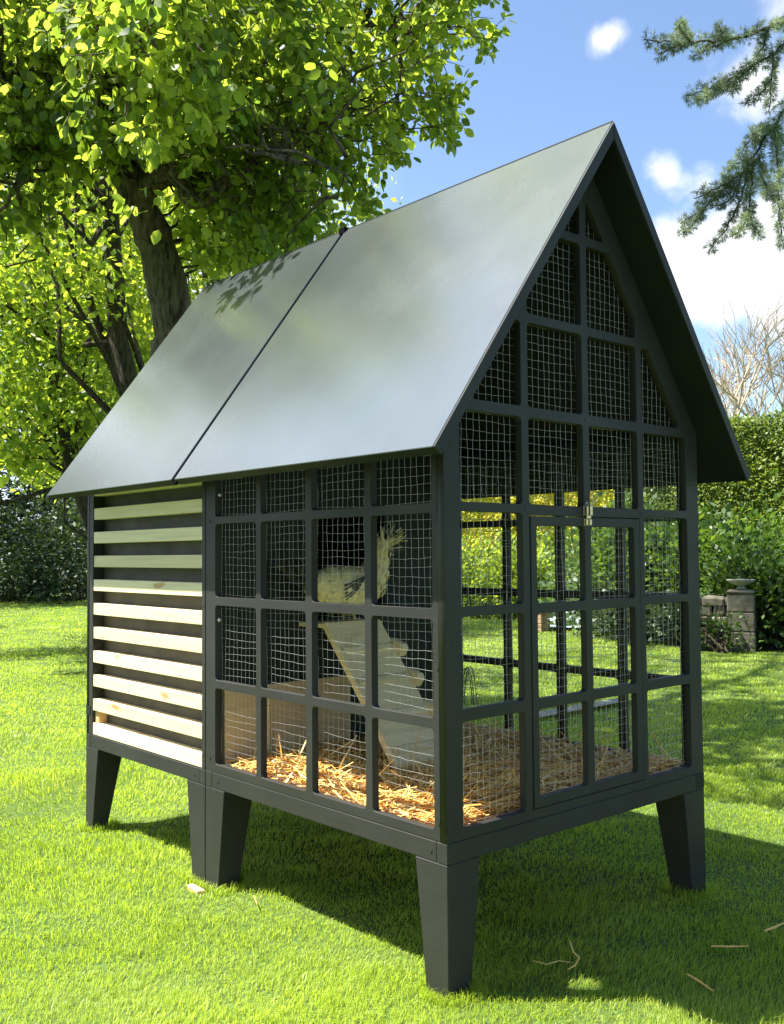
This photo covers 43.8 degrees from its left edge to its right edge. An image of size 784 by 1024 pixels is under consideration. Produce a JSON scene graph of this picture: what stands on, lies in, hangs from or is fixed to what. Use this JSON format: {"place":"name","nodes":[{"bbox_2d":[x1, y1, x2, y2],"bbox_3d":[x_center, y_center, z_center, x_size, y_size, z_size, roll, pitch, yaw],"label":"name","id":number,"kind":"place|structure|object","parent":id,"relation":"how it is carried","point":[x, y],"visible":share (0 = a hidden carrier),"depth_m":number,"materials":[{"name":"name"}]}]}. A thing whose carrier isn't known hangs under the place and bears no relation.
{"place":"outdoors","nodes":[
{"label":"outdoors","id":0,"kind":"place"},
{"bbox_2d":[0,561,783,1023],"bbox_3d":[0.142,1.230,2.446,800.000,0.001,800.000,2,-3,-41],"label":"lawn","id":1,"kind":"structure","parent":0,"point":[642,825],"depth_m":3.23,"materials":[{"name":"plant"}]},
{"bbox_2d":[0,403,73,594],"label":"conifer","id":2,"kind":"object","parent":1,"relation":"on","point":[8,486],"visible":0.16,"depth_m":25.74,"materials":[{"name":"green plant"}]},
{"bbox_2d":[0,546,76,603],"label":"evergreen shrub","id":3,"kind":"object","parent":1,"relation":"on","point":[12,592],"visible":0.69,"depth_m":23.99,"materials":[{"name":"green plant"}]},
{"bbox_2d":[0,455,86,600],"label":"conifer","id":4,"kind":"object","parent":1,"relation":"on","point":[39,503],"visible":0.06,"depth_m":26.71,"materials":[{"name":"green plant"}]},
{"bbox_2d":[0,473,87,603],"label":"evergreen shrub","id":5,"kind":"object","parent":1,"relation":"on","point":[62,537],"visible":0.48,"depth_m":23.95,"materials":[{"name":"green plant"}]},
{"bbox_2d":[0,363,94,591],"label":"conifer","id":6,"kind":"object","parent":1,"relation":"on","point":[40,505],"depth_m":32.55,"materials":[{"name":"green plant"}]},
{"bbox_2d":[0,208,151,540],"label":"broadleaf tree","id":7,"kind":"object","parent":1,"relation":"on","point":[43,399],"visible":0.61,"depth_m":9.33,"materials":[{"name":"green plant"}]},
{"bbox_2d":[57,299,140,593],"bbox_3d":[-8.234,-2.056,31.343,5.591,10.022,5.911,0,-2,-6],"label":"conifer","id":8,"kind":"object","parent":1,"relation":"on","point":[74,548],"visible":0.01,"depth_m":30.30,"materials":[{"name":"green plant"}]},
{"bbox_2d":[0,140,209,530],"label":"broadleaf tree","id":9,"kind":"object","parent":1,"relation":"on","point":[76,364],"visible":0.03,"depth_m":11.74,"materials":[{"name":"green plant"}]},
{"bbox_2d":[0,31,253,414],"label":"broadleaf tree","id":10,"kind":"object","parent":1,"relation":"on","point":[112,343],"visible":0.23,"depth_m":8.58,"materials":[{"name":"green plant"}]},
{"bbox_2d":[0,71,317,513],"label":"broadleaf tree","id":11,"kind":"object","parent":1,"relation":"on","point":[39,477],"visible":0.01,"depth_m":14.22,"materials":[{"name":"green plant"}]},
{"bbox_2d":[187,883,204,894],"bbox_3d":[-0.658,1.269,3.273,0.030,0.026,0.075,2,-3,-41],"label":"wood offcut","id":12,"kind":"object","parent":1,"relation":"on","point":[195,888],"visible":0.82,"depth_m":3.26,"materials":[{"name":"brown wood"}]},
{"bbox_2d":[63,140,401,408],"bbox_3d":[-2.842,-2.665,15.305,7.175,9.156,6.170,1,-3,-27],"label":"broadleaf tree","id":13,"kind":"object","parent":1,"relation":"on","point":[204,275],"visible":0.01,"depth_m":15.24,"materials":[{"name":"green plant"}]},
{"bbox_2d":[0,0,515,357],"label":"tree","id":14,"kind":"object","parent":1,"relation":"on","point":[131,92],"visible":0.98,"depth_m":5.82,"materials":[{"name":"green plant"}]},
{"bbox_2d":[47,121,750,999],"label":"chicken coop","id":15,"kind":"structure","parent":1,"relation":"on","point":[521,331],"depth_m":3.23,"materials":[{"name":"green paint"}]},
{"bbox_2d":[276,520,409,620],"bbox_3d":[-0.166,0.212,3.622,0.578,0.387,0.196,2,-3,-41],"label":"hen","id":16,"kind":"object","parent":15,"relation":"on","point":[358,597],"visible":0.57,"depth_m":3.54,"materials":[{"name":"beige"}]},
{"bbox_2d":[225,715,685,825],"bbox_3d":[0.207,0.808,3.293,1.137,0.161,1.092,2,-3,-41],"label":"straw bedding","id":17,"kind":"object","parent":15,"relation":"on","point":[472,749],"visible":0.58,"depth_m":3.09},
{"bbox_2d":[529,494,643,808],"bbox_3d":[0.581,0.385,2.880,0.519,0.880,0.040,2,-3,-41],"label":"door","id":18,"kind":"structure","parent":15,"relation":"in","point":[587,695],"depth_m":2.87,"materials":[{"name":"green paint"}]},
{"bbox_2d":[464,668,472,704],"bbox_3d":[0.545,1.300,7.198,0.098,0.304,0.008,0,-2,0],"label":"garden hoop","id":19,"kind":"object","parent":1,"relation":"on","point":[470,685],"visible":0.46,"depth_m":7.20,"materials":[{"name":"black metal"}]},
{"bbox_2d":[464,667,473,703],"bbox_3d":[0.560,1.300,7.237,0.098,0.304,0.008,0,-2,0],"label":"garden hoop","id":20,"kind":"object","parent":1,"relation":"on","point":[472,683],"visible":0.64,"depth_m":7.24,"materials":[{"name":"black metal"}]},
{"bbox_2d":[464,666,476,704],"bbox_3d":[0.584,1.300,7.276,0.098,0.304,0.008,0,-2,0],"label":"garden hoop","id":21,"kind":"object","parent":1,"relation":"on","point":[465,685],"visible":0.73,"depth_m":7.27,"materials":[{"name":"black metal"}]},
{"bbox_2d":[462,528,548,618],"bbox_3d":[1.389,1.062,17.533,2.131,1.791,3.173,4,-5,-61],"label":"shrub","id":22,"kind":"object","parent":1,"relation":"on","point":[466,557],"visible":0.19,"depth_m":17.20,"materials":[{"name":"green plant"}]},
{"bbox_2d":[462,531,567,619],"bbox_3d":[2.093,1.106,17.052,1.797,1.640,1.997,2,-3,-41],"label":"shrub","id":23,"kind":"object","parent":1,"relation":"on","point":[542,569],"visible":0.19,"depth_m":16.82,"materials":[{"name":"green plant"}]},
{"bbox_2d":[476,494,606,601],"bbox_3d":[3.434,0.820,19.946,3.422,2.434,4.265,2,-3,-41],"label":"shrub","id":24,"kind":"object","parent":1,"relation":"on","point":[545,536],"visible":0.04,"depth_m":19.71,"materials":[{"name":"green plant"}]},
{"bbox_2d":[461,489,626,597],"bbox_3d":[2.956,0.053,23.016,7.576,4.283,1.725,-2,-3,25],"label":"hedge","id":25,"kind":"object","parent":1,"relation":"on","point":[495,516],"visible":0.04,"depth_m":22.48,"materials":[{"name":"green plant"}]},
{"bbox_2d":[538,613,549,631],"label":"brick pier","id":26,"kind":"structure","parent":1,"relation":"on","point":[543,620],"depth_m":13.90,"materials":[{"name":"stone"}]},
{"bbox_2d":[533,960,571,964],"bbox_3d":[0.431,1.205,2.609,0.104,0.002,0.026,0,-2,1],"label":"straw piece","id":27,"kind":"object","parent":1,"relation":"on","point":[552,962],"visible":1,"depth_m":2.61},
{"bbox_2d":[567,940,579,969],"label":"fallen twig","id":28,"kind":"object","parent":1,"relation":"on","point":[576,955],"visible":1,"depth_m":2.64,"materials":[{"name":"brown wood"}]},
{"bbox_2d":[539,698,629,716],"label":"path","id":29,"kind":"structure","parent":1,"relation":"on","point":[597,703],"depth_m":6.91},
{"bbox_2d":[537,491,668,632],"bbox_3d":[3.105,0.644,14.279,2.068,2.334,2.806,2,-3,-41],"label":"shrub","id":30,"kind":"object","parent":1,"relation":"on","point":[567,579],"visible":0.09,"depth_m":14.38,"materials":[{"name":"green plant"}]},
{"bbox_2d":[538,492,678,636],"bbox_3d":[3.403,0.490,13.372,2.002,2.565,2.534,2,-3,-41],"label":"shrub","id":31,"kind":"object","parent":1,"relation":"on","point":[604,566],"visible":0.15,"depth_m":13.24,"materials":[{"name":"green plant"}]},
{"bbox_2d":[566,566,679,643],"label":"undergrowth","id":32,"kind":"object","parent":1,"relation":"on","point":[613,619],"visible":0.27,"depth_m":12.29,"materials":[{"name":"green plant"}]},
{"bbox_2d":[577,483,765,633],"bbox_3d":[3.825,0.614,12.874,2.201,2.261,3.081,2,-3,-41],"label":"shrub","id":33,"kind":"object","parent":1,"relation":"on","point":[674,543],"visible":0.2,"depth_m":12.61,"materials":[{"name":"green plant"}]},
{"bbox_2d":[646,582,702,645],"bbox_3d":[3.438,1.246,11.916,1.155,0.856,1.317,2,-3,-41],"label":"shrub","id":34,"kind":"object","parent":1,"relation":"on","point":[667,612],"visible":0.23,"depth_m":11.75,"materials":[{"name":"green plant"}]},
{"bbox_2d":[612,403,783,586],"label":"hedge","id":35,"kind":"object","parent":1,"relation":"on","point":[760,440],"visible":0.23,"depth_m":16.23,"materials":[{"name":"green plant"}]},
{"bbox_2d":[687,974,713,990],"bbox_3d":[0.785,1.196,2.482,0.007,0.006,0.104,0,-3,-20],"label":"straw piece","id":36,"kind":"object","parent":1,"relation":"on","point":[698,980],"visible":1,"depth_m":2.48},
{"bbox_2d":[640,12,783,255],"bbox_3d":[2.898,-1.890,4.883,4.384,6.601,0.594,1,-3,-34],"label":"cedar tree","id":37,"kind":"object","parent":1,"relation":"on","point":[724,188],"visible":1,"depth_m":3.88,"materials":[{"name":"green plant"}]},
{"bbox_2d":[646,470,783,642],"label":"shrub","id":38,"kind":"object","parent":1,"relation":"on","point":[752,527],"visible":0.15,"depth_m":12.34,"materials":[{"name":"green plant"}]},
{"bbox_2d":[700,595,735,650],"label":"stone wall","id":39,"kind":"structure","parent":1,"relation":"on","point":[719,602],"depth_m":11.12,"materials":[{"name":"grey stone"}]},
{"bbox_2d":[700,602,755,653],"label":"shrub","id":40,"kind":"object","parent":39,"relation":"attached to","point":[721,646],"visible":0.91,"depth_m":10.90,"materials":[{"name":"green plant"}]},
{"bbox_2d":[664,503,783,634],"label":"shrub","id":41,"kind":"object","parent":1,"relation":"on","point":[770,545],"visible":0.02,"depth_m":12.70,"materials":[{"name":"green plant"}]},
{"bbox_2d":[673,516,783,649],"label":"shrub","id":42,"kind":"object","parent":1,"relation":"on","point":[739,569],"visible":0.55,"depth_m":11.32,"materials":[{"name":"green plant"}]},
{"bbox_2d":[711,945,748,947],"bbox_3d":[0.938,1.205,2.707,0.104,0.005,0.008,-1,-2,1],"label":"straw piece","id":43,"kind":"object","parent":1,"relation":"on","point":[727,946],"visible":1,"depth_m":2.71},
{"bbox_2d":[726,589,756,651],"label":"stone pillar","id":44,"kind":"structure","parent":1,"relation":"on","point":[743,601],"depth_m":10.96,"materials":[{"name":"beige stone"}]},
{"bbox_2d":[726,579,755,589],"bbox_3d":[3.974,0.824,11.114,0.318,0.118,0.320,2,-3,-41],"label":"urn","id":45,"kind":"object","parent":44,"relation":"on","point":[740,583],"visible":1,"depth_m":11.03,"materials":[{"name":"stone"}]},
{"bbox_2d":[702,288,783,417],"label":"bare tree","id":46,"kind":"object","parent":1,"relation":"on","point":[765,340],"visible":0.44,"depth_m":29.60,"materials":[{"name":"brown plant"}]},
{"bbox_2d":[704,301,783,417],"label":"bare tree","id":47,"kind":"object","parent":1,"relation":"on","point":[762,394],"visible":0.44,"depth_m":30.46,"materials":[{"name":"brown plant"}]},
{"bbox_2d":[707,563,783,648],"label":"shrub","id":48,"kind":"object","parent":1,"relation":"on","point":[777,636],"visible":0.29,"depth_m":11.21,"materials":[{"name":"green plant"}]},
{"bbox_2d":[711,340,783,416],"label":"bare tree","id":49,"kind":"object","parent":1,"relation":"on","point":[736,383],"visible":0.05,"depth_m":33.05,"materials":[{"name":"brown plant"}]},
{"bbox_2d":[764,922,783,931],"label":"straw piece","id":50,"kind":"object","parent":1,"relation":"on","point":[771,928],"visible":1,"depth_m":2.84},
{"bbox_2d":[0,0,783,559],"label":"sky","id":51,"kind":"structure","parent":0,"point":[566,69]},
{"bbox_2d":[550,612,580,626],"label":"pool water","id":52,"kind":"structure","parent":0,"point":[552,619],"depth_m":15.36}
]}

